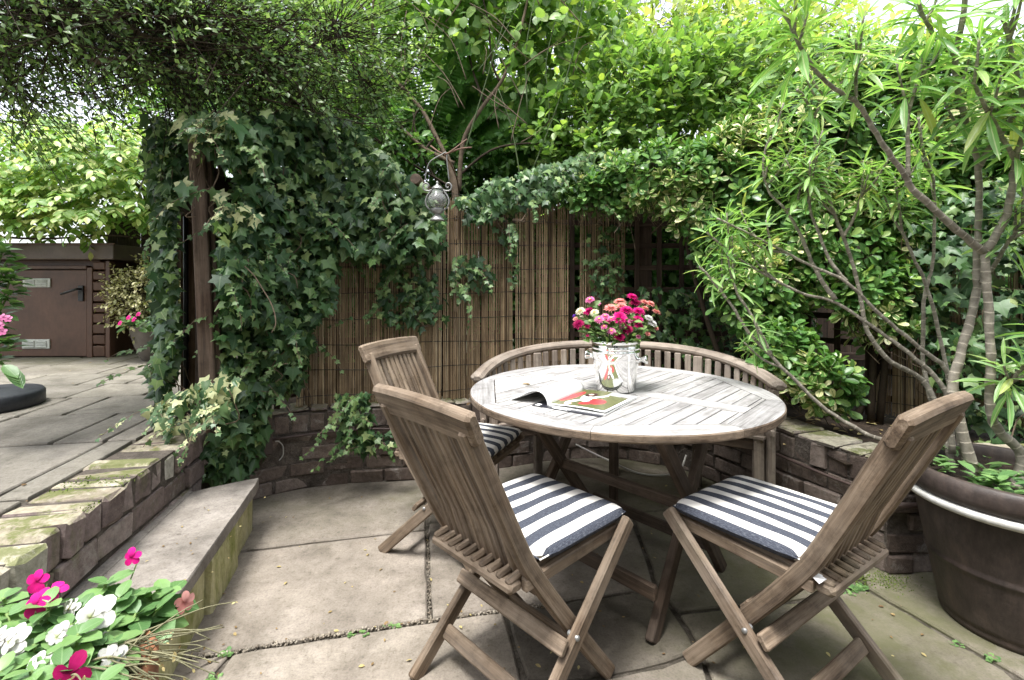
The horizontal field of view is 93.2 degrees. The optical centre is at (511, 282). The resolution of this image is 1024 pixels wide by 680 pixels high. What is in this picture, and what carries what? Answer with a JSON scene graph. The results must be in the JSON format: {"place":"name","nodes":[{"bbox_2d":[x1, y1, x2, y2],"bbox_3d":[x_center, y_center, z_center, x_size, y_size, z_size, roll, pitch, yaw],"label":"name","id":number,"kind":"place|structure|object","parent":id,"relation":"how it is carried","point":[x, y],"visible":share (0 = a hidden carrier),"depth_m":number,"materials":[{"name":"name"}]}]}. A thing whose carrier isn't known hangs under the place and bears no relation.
{"place":"outdoors","nodes":[
{"label":"outdoors","id":0,"kind":"place"},
{"bbox_2d":[0,412,190,517],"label":"patio bedding","id":1,"kind":"object","parent":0,"point":[189,413],"depth_m":2.22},
{"bbox_2d":[0,351,262,516],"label":"patio","id":2,"kind":"structure","parent":0,"point":[48,443],"depth_m":2.50,"materials":[{"name":"grey stone"}]},
{"bbox_2d":[0,237,35,387],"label":"flowering shrub","id":3,"kind":"object","parent":2,"relation":"on","point":[14,375],"visible":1,"depth_m":2.00,"materials":[{"name":"pink plant"}]},
{"bbox_2d":[0,383,45,413],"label":"parasol base","id":4,"kind":"object","parent":2,"relation":"on","point":[13,397],"visible":0.94,"depth_m":2.76,"materials":[{"name":"stone"}]},
{"bbox_2d":[0,243,150,357],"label":"garden shed","id":5,"kind":"structure","parent":2,"relation":"on","point":[58,315],"depth_m":4.62,"materials":[{"name":"brown paint"}]},
{"bbox_2d":[0,270,86,355],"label":"door","id":6,"kind":"structure","parent":5,"relation":"in","point":[53,320],"depth_m":4.62,"materials":[{"name":"brown paint"}]},
{"bbox_2d":[0,112,180,260],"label":"wisteria","id":7,"kind":"object","parent":5,"relation":"on","point":[117,174],"visible":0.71,"depth_m":4.28,"materials":[{"name":"green plant"}]},
{"bbox_2d":[128,325,156,360],"bbox_3d":[-3.310,0.552,4.500,0.414,0.330,0.414,0,0,0],"label":"bowl pot","id":8,"kind":"object","parent":2,"relation":"on","point":[140,339],"visible":0.18,"depth_m":4.33,"materials":[{"name":"ceramic"}]},
{"bbox_2d":[116,312,153,332],"bbox_3d":[-3.248,0.351,4.299,0.579,0.193,0.260,0,0,0],"label":"busy lizzie","id":9,"kind":"object","parent":8,"relation":"in","point":[128,319],"visible":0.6,"depth_m":4.24,"materials":[{"name":"pink plant"}]},
{"bbox_2d":[95,251,180,343],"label":"cream shrub","id":10,"kind":"object","parent":8,"relation":"in","point":[134,285],"visible":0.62,"depth_m":4.34,"materials":[{"name":"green plant"}]},
{"bbox_2d":[180,201,194,407],"bbox_3d":[-1.815,0.123,2.780,0.135,1.188,0.120,0,0,0],"label":"gate post","id":11,"kind":"object","parent":2,"relation":"on","point":[191,341],"visible":0.15,"depth_m":2.73,"materials":[{"name":"brown wood"}]},
{"bbox_2d":[96,113,193,407],"bbox_3d":[-1.866,-0.103,2.567,0.485,1.654,0.469,0,0,-17],"label":"ivy","id":12,"kind":"object","parent":11,"relation":"attached to","point":[161,373],"visible":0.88,"depth_m":2.46,"materials":[{"name":"green plant"}]},
{"bbox_2d":[182,216,188,390],"bbox_3d":[-1.833,0.173,2.718,0.031,1.087,0.031,0,0,34],"label":"black pipe","id":13,"kind":"object","parent":11,"relation":"attached to","point":[185,295],"visible":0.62,"depth_m":2.71,"materials":[{"name":"plastic"}]},
{"bbox_2d":[0,0,457,197],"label":"hedge arch","id":14,"kind":"structure","parent":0,"point":[189,37],"depth_m":2.40,"materials":[{"name":"green plant"}]},
{"bbox_2d":[85,30,216,114],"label":"garden arch","id":15,"kind":"structure","parent":14,"relation":"attached to","point":[191,76],"depth_m":2.47,"materials":[{"name":"brown"}]},
{"bbox_2d":[148,110,263,235],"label":"ivy","id":16,"kind":"object","parent":14,"relation":"attached to","point":[194,129],"visible":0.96,"depth_m":2.23,"materials":[{"name":"green plant"}]},
{"bbox_2d":[0,0,1023,276],"label":"sky","id":17,"kind":"structure","parent":0,"point":[881,3],"materials":[{"name":"white"}]},
{"bbox_2d":[171,458,1023,679],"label":"patio","id":18,"kind":"structure","parent":0,"point":[344,526],"depth_m":1.75,"materials":[{"name":"stone"}]},
{"bbox_2d":[0,429,205,606],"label":"retaining wall","id":19,"kind":"structure","parent":18,"relation":"on","point":[55,535],"depth_m":1.63,"materials":[{"name":"brick"}]},
{"bbox_2d":[95,371,240,472],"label":"ivy","id":20,"kind":"object","parent":19,"relation":"on","point":[212,407],"visible":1,"depth_m":2.18,"materials":[{"name":"green plant"}]},
{"bbox_2d":[188,139,221,444],"bbox_3d":[-1.528,0.004,2.415,0.187,1.575,0.115,0,0,21],"label":"timber post","id":21,"kind":"object","parent":19,"relation":"on","point":[209,363],"visible":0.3,"depth_m":2.38,"materials":[{"name":"brown wood"}]},
{"bbox_2d":[129,630,158,679],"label":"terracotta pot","id":22,"kind":"object","parent":18,"relation":"on","point":[153,668],"visible":0.16,"depth_m":0.86,"materials":[{"name":"ceramic"}]},
{"bbox_2d":[0,594,127,669],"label":"petunia","id":23,"kind":"object","parent":22,"relation":"on","point":[97,606],"visible":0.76,"depth_m":0.81,"materials":[{"name":"white plant"}]},
{"bbox_2d":[0,569,143,679],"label":"busy lizzie","id":24,"kind":"object","parent":22,"relation":"in","point":[38,613],"visible":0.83,"depth_m":0.81,"materials":[{"name":"green plant"}]},
{"bbox_2d":[77,547,199,642],"bbox_3d":[-0.746,0.632,0.961,0.217,0.168,0.187,0,0,-42],"label":"busy lizzie","id":25,"kind":"object","parent":22,"relation":"in","point":[142,608],"visible":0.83,"depth_m":0.97,"materials":[{"name":"green plant"}]},
{"bbox_2d":[70,600,237,679],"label":"dried stems","id":26,"kind":"object","parent":22,"relation":"in","point":[134,667],"visible":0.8,"depth_m":0.83,"materials":[{"name":"plant"}]},
{"bbox_2d":[57,478,258,679],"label":"stone step","id":27,"kind":"object","parent":18,"relation":"on","point":[206,569],"visible":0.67,"depth_m":1.78,"materials":[{"name":"beige stone"}]},
{"bbox_2d":[192,534,564,659],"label":"joint gravel","id":28,"kind":"structure","parent":18,"relation":"on","point":[323,636],"depth_m":1.66,"materials":[{"name":"grey gravel"}]},
{"bbox_2d":[358,336,524,570],"bbox_3d":[-0.324,0.741,2.267,0.654,0.927,0.458,0,0,24],"label":"folding chair","id":29,"kind":"object","parent":18,"relation":"on","point":[372,354],"visible":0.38,"depth_m":2.29,"materials":[{"name":"brown wood"}]},
{"bbox_2d":[478,422,521,456],"bbox_3d":[-0.208,0.708,2.215,0.400,0.051,0.406,1,0,23],"label":"seat cushion","id":30,"kind":"object","parent":29,"relation":"on","point":[497,438],"visible":0.28,"depth_m":2.19,"materials":[{"name":"white fabric"}]},
{"bbox_2d":[21,362,926,673],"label":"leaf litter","id":31,"kind":"object","parent":18,"relation":"on","point":[481,604],"visible":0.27,"depth_m":1.77,"materials":[{"name":"brown plant"}]},
{"bbox_2d":[49,472,922,598],"bbox_3d":[-0.018,0.955,1.302,3.336,0.492,1.934,0,0,0],"label":"moss","id":32,"kind":"object","parent":18,"relation":"on","point":[860,578],"visible":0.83,"depth_m":1.89,"materials":[{"name":"green plant"}]},
{"bbox_2d":[373,383,632,679],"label":"folding chair","id":33,"kind":"object","parent":18,"relation":"on","point":[447,456],"visible":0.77,"depth_m":1.31,"materials":[{"name":"brown wood"}]},
{"bbox_2d":[502,474,625,560],"bbox_3d":[0.077,0.708,1.514,0.400,0.051,0.406,1,-1,-44],"label":"seat cushion","id":34,"kind":"object","parent":33,"relation":"on","point":[554,517],"visible":0.65,"depth_m":1.45,"materials":[{"name":"white fabric"}]},
{"bbox_2d":[175,394,1023,574],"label":"planter wall","id":35,"kind":"structure","parent":18,"relation":"on","point":[899,533],"depth_m":2.75,"materials":[{"name":"brick"}]},
{"bbox_2d":[256,434,272,456],"bbox_3d":[-1.372,0.890,2.650,0.105,0.115,0.050,0,0,-39],"label":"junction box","id":36,"kind":"object","parent":35,"relation":"attached to","point":[268,449],"visible":0.38,"depth_m":2.65,"materials":[{"name":"black plastic"}]},
{"bbox_2d":[275,441,283,460],"bbox_3d":[-1.300,0.940,2.707,0.046,0.115,0.007,0,0,-37],"label":"wire","id":37,"kind":"object","parent":36,"relation":"attached to","point":[283,449],"visible":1,"depth_m":2.71,"materials":[{"name":"grey metal"}]},
{"bbox_2d":[299,391,396,471],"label":"ivy","id":38,"kind":"object","parent":35,"relation":"attached to","point":[364,440],"visible":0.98,"depth_m":2.65,"materials":[{"name":"green plant"}]},
{"bbox_2d":[296,191,441,407],"bbox_3d":[-0.863,0.098,2.970,0.854,1.357,0.056,0,0,-12],"label":"reed screen","id":39,"kind":"object","parent":35,"relation":"on","point":[327,365],"visible":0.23,"depth_m":2.95,"materials":[{"name":"brown wood"}]},
{"bbox_2d":[326,241,450,335],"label":"ivy","id":40,"kind":"object","parent":39,"relation":"attached to","point":[425,315],"visible":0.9,"depth_m":2.93,"materials":[{"name":"green plant"}]},
{"bbox_2d":[443,193,511,398],"bbox_3d":[-0.217,0.091,3.115,0.462,1.361,0.030,0,0,-17],"label":"reed screen","id":41,"kind":"object","parent":35,"relation":"on","point":[448,384],"visible":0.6,"depth_m":3.10,"materials":[{"name":"brown wood"}]},
{"bbox_2d":[448,211,519,331],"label":"ivy","id":42,"kind":"object","parent":41,"relation":"attached to","point":[473,264],"visible":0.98,"depth_m":3.03,"materials":[{"name":"green plant"}]},
{"bbox_2d":[515,201,568,369],"bbox_3d":[0.200,0.069,3.240,0.382,1.389,0.033,0,0,-15],"label":"reed screen","id":43,"kind":"object","parent":35,"relation":"on","point":[530,338],"visible":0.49,"depth_m":3.23,"materials":[{"name":"brown wood"}]},
{"bbox_2d":[451,147,673,233],"bbox_3d":[0.514,-0.627,3.125,1.818,0.644,0.406,0,0,-13],"label":"ivy","id":44,"kind":"object","parent":43,"relation":"attached to","point":[489,202],"visible":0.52,"depth_m":3.05,"materials":[{"name":"green plant"}]},
{"bbox_2d":[273,420,850,485],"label":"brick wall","id":45,"kind":"structure","parent":35,"relation":"attached to","point":[777,454],"depth_m":2.41,"materials":[{"name":"brown brick"}]},
{"bbox_2d":[579,206,624,363],"bbox_3d":[0.620,0.080,3.345,0.349,1.384,0.028,0,0,-15],"label":"reed screen","id":46,"kind":"object","parent":35,"relation":"on","point":[587,284],"visible":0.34,"depth_m":3.33,"materials":[{"name":"brown wood"}]},
{"bbox_2d":[578,221,641,331],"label":"ivy","id":47,"kind":"object","parent":46,"relation":"attached to","point":[604,262],"visible":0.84,"depth_m":3.28,"materials":[{"name":"green plant"}]},
{"bbox_2d":[195,168,1023,438],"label":"trellis fence","id":48,"kind":"object","parent":35,"relation":"on","point":[642,267],"visible":0.13,"depth_m":3.33,"materials":[{"name":"brown wood"}]},
{"bbox_2d":[166,106,447,486],"bbox_3d":[-1.055,0.104,2.652,1.448,2.247,0.756,0,0,-40],"label":"ivy","id":49,"kind":"object","parent":48,"relation":"attached to","point":[262,310],"visible":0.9,"depth_m":2.56,"materials":[{"name":"green plant"}]},
{"bbox_2d":[495,0,837,230],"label":"climbing shrub","id":50,"kind":"object","parent":48,"relation":"attached to","point":[697,62],"visible":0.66,"depth_m":3.54,"materials":[{"name":"green plant"}]},
{"bbox_2d":[636,286,750,376],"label":"ivy","id":51,"kind":"object","parent":48,"relation":"attached to","point":[665,336],"visible":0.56,"depth_m":3.26,"materials":[{"name":"green plant"}]},
{"bbox_2d":[875,173,1023,436],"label":"reed screen","id":52,"kind":"object","parent":48,"relation":"attached to","point":[897,376],"visible":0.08,"depth_m":2.67,"materials":[{"name":"brown wood"}]},
{"bbox_2d":[892,177,1023,443],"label":"ivy","id":53,"kind":"object","parent":48,"relation":"attached to","point":[1005,303],"visible":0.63,"depth_m":2.39,"materials":[{"name":"green plant"}]},
{"bbox_2d":[272,373,1023,463],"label":"planting bed","id":54,"kind":"object","parent":35,"relation":"in","point":[875,429],"visible":0.03,"depth_m":2.73,"materials":[{"name":"soil"}]},
{"bbox_2d":[130,0,446,202],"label":"leafy shrub","id":55,"kind":"object","parent":54,"relation":"on","point":[409,151],"visible":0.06,"depth_m":3.53,"materials":[{"name":"green plant"}]},
{"bbox_2d":[351,72,582,224],"bbox_3d":[-0.410,-1.108,4.169,2.557,1.356,0.988,0,0,0],"label":"leafy shrub","id":56,"kind":"object","parent":54,"relation":"on","point":[467,178],"visible":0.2,"depth_m":3.96,"materials":[{"name":"green plant"}]},
{"bbox_2d":[294,0,657,375],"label":"fruit tree","id":57,"kind":"object","parent":54,"relation":"on","point":[507,24],"visible":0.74,"depth_m":3.72,"materials":[{"name":"green plant"}]},
{"bbox_2d":[422,152,451,220],"bbox_3d":[-0.386,-0.497,2.500,0.120,0.355,0.103,0,0,40],"label":"hanging lantern","id":58,"kind":"object","parent":57,"relation":"hanging from","point":[436,200],"visible":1,"depth_m":2.48,"materials":[{"name":"grey metal"}]},
{"bbox_2d":[179,106,1012,375],"bbox_3d":[0.855,-0.255,4.422,7.891,2.538,2.007,0,0,10],"label":"background hedge","id":59,"kind":"object","parent":54,"relation":"on","point":[670,256],"visible":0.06,"depth_m":4.22,"materials":[{"name":"green plant"}]},
{"bbox_2d":[336,39,565,173],"bbox_3d":[-0.487,-1.385,3.975,2.339,1.099,0.686,0,0,0],"label":"fern","id":60,"kind":"object","parent":59,"relation":"on","point":[446,105],"visible":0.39,"depth_m":3.95,"materials":[{"name":"green plant"}]},
{"bbox_2d":[553,76,873,430],"bbox_3d":[1.261,-0.220,3.097,1.783,2.033,1.037,0,0,31],"label":"variegated shrub","id":61,"kind":"object","parent":54,"relation":"on","point":[699,181],"visible":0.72,"depth_m":2.84,"materials":[{"name":"green plant"}]},
{"bbox_2d":[753,23,1023,424],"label":"variegated shrub","id":62,"kind":"object","parent":54,"relation":"on","point":[883,288],"visible":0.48,"depth_m":2.60,"materials":[{"name":"green plant"}]},
{"bbox_2d":[898,502,917,508],"bbox_3d":[1.625,0.890,1.933,0.251,0.060,0.037,0,0,0],"label":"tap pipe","id":63,"kind":"object","parent":35,"relation":"attached to","point":[907,505],"visible":0.16,"depth_m":1.93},
{"bbox_2d":[205,582,1000,679],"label":"weeds","id":64,"kind":"object","parent":18,"relation":"on","point":[857,588],"visible":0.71,"depth_m":1.61,"materials":[{"name":"green plant"}]},
{"bbox_2d":[470,364,786,644],"bbox_3d":[0.447,0.827,2.050,1.247,0.755,1.247,0,0,0],"label":"garden table","id":65,"kind":"object","parent":18,"relation":"on","point":[666,410],"visible":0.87,"depth_m":1.76,"materials":[{"name":"brown wood"}]},
{"bbox_2d":[510,379,636,416],"bbox_3d":[0.231,0.423,1.851,0.390,0.052,0.319,0,0,35],"label":"magazine","id":66,"kind":"object","parent":65,"relation":"on","point":[571,395],"visible":1,"depth_m":1.80,"materials":[{"name":"white paper"}]},
{"bbox_2d":[585,337,648,393],"bbox_3d":[0.434,0.343,2.026,0.217,0.212,0.207,0,0,-11],"label":"wine bucket","id":67,"kind":"object","parent":65,"relation":"on","point":[616,368],"visible":0.87,"depth_m":1.95,"materials":[{"name":"silver metal"}]},
{"bbox_2d":[573,293,660,346],"bbox_3d":[0.436,0.171,2.025,0.312,0.253,0.314,0,0,37],"label":"aster bouquet","id":68,"kind":"object","parent":67,"relation":"in","point":[623,330],"visible":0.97,"depth_m":1.97,"materials":[{"name":"pink plant"}]},
{"bbox_2d":[471,340,786,500],"bbox_3d":[0.600,0.778,2.755,1.564,0.824,0.668,0,0,8],"label":"curved bench","id":69,"kind":"object","parent":18,"relation":"on","point":[774,385],"visible":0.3,"depth_m":2.76,"materials":[{"name":"brown wood"}]},
{"bbox_2d":[575,444,686,475],"bbox_3d":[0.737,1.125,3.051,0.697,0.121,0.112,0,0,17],"label":"seat","id":70,"kind":"object","parent":18,"relation":"on","point":[684,460],"visible":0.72,"depth_m":3.00,"materials":[{"name":"brown wood"}]},
{"bbox_2d":[663,391,973,679],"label":"folding chair","id":71,"kind":"object","parent":18,"relation":"on","point":[845,549],"visible":0.84,"depth_m":1.30,"materials":[{"name":"brown wood"}]},
{"bbox_2d":[673,475,836,583],"bbox_3d":[0.798,0.714,1.488,0.408,0.064,0.435,0,-1,-36],"label":"seat cushion","id":72,"kind":"object","parent":71,"relation":"on","point":[787,523],"visible":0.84,"depth_m":1.45,"materials":[{"name":"white fabric"}]},
{"bbox_2d":[911,442,1023,654],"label":"pot","id":73,"kind":"object","parent":18,"relation":"on","point":[973,536],"visible":0.78,"depth_m":1.59,"materials":[{"name":"ceramic"}]},
{"bbox_2d":[685,0,1023,487],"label":"pot plant","id":74,"kind":"object","parent":73,"relation":"in","point":[991,125],"visible":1,"depth_m":1.72,"materials":[{"name":"green plant"}]},
{"bbox_2d":[931,446,1023,493],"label":"pot weeds","id":75,"kind":"object","parent":73,"relation":"in","point":[999,478],"visible":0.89,"depth_m":1.63,"materials":[{"name":"green plant"}]},
{"bbox_2d":[182,502,1020,679],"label":"patio bedding","id":76,"kind":"object","parent":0,"point":[522,674],"depth_m":1.69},
{"label":"ground","id":77,"kind":"structure","parent":0,"visible":0},
{"bbox_2d":[74,0,429,175],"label":"background tree","id":78,"kind":"object","parent":77,"relation":"on","point":[135,123],"depth_m":7.09,"materials":[{"name":"green plant"}]},
{"bbox_2d":[367,0,647,174],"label":"background tree","id":79,"kind":"object","parent":77,"relation":"on","point":[500,68],"visible":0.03,"depth_m":6.95,"materials":[{"name":"green plant"}]},
{"bbox_2d":[106,211,1011,377],"bbox_3d":[0.520,0.202,5.187,9.760,1.976,0.065,0,0,0],"label":"boundary fence","id":80,"kind":"object","parent":77,"relation":"on","point":[827,329],"visible":0.01,"depth_m":5.19,"materials":[{"name":"brown wood"}]},
{"bbox_2d":[544,0,954,142],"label":"background tree","id":81,"kind":"object","parent":77,"relation":"on","point":[706,7],"visible":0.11,"depth_m":8.35,"materials":[{"name":"green plant"}]}
]}

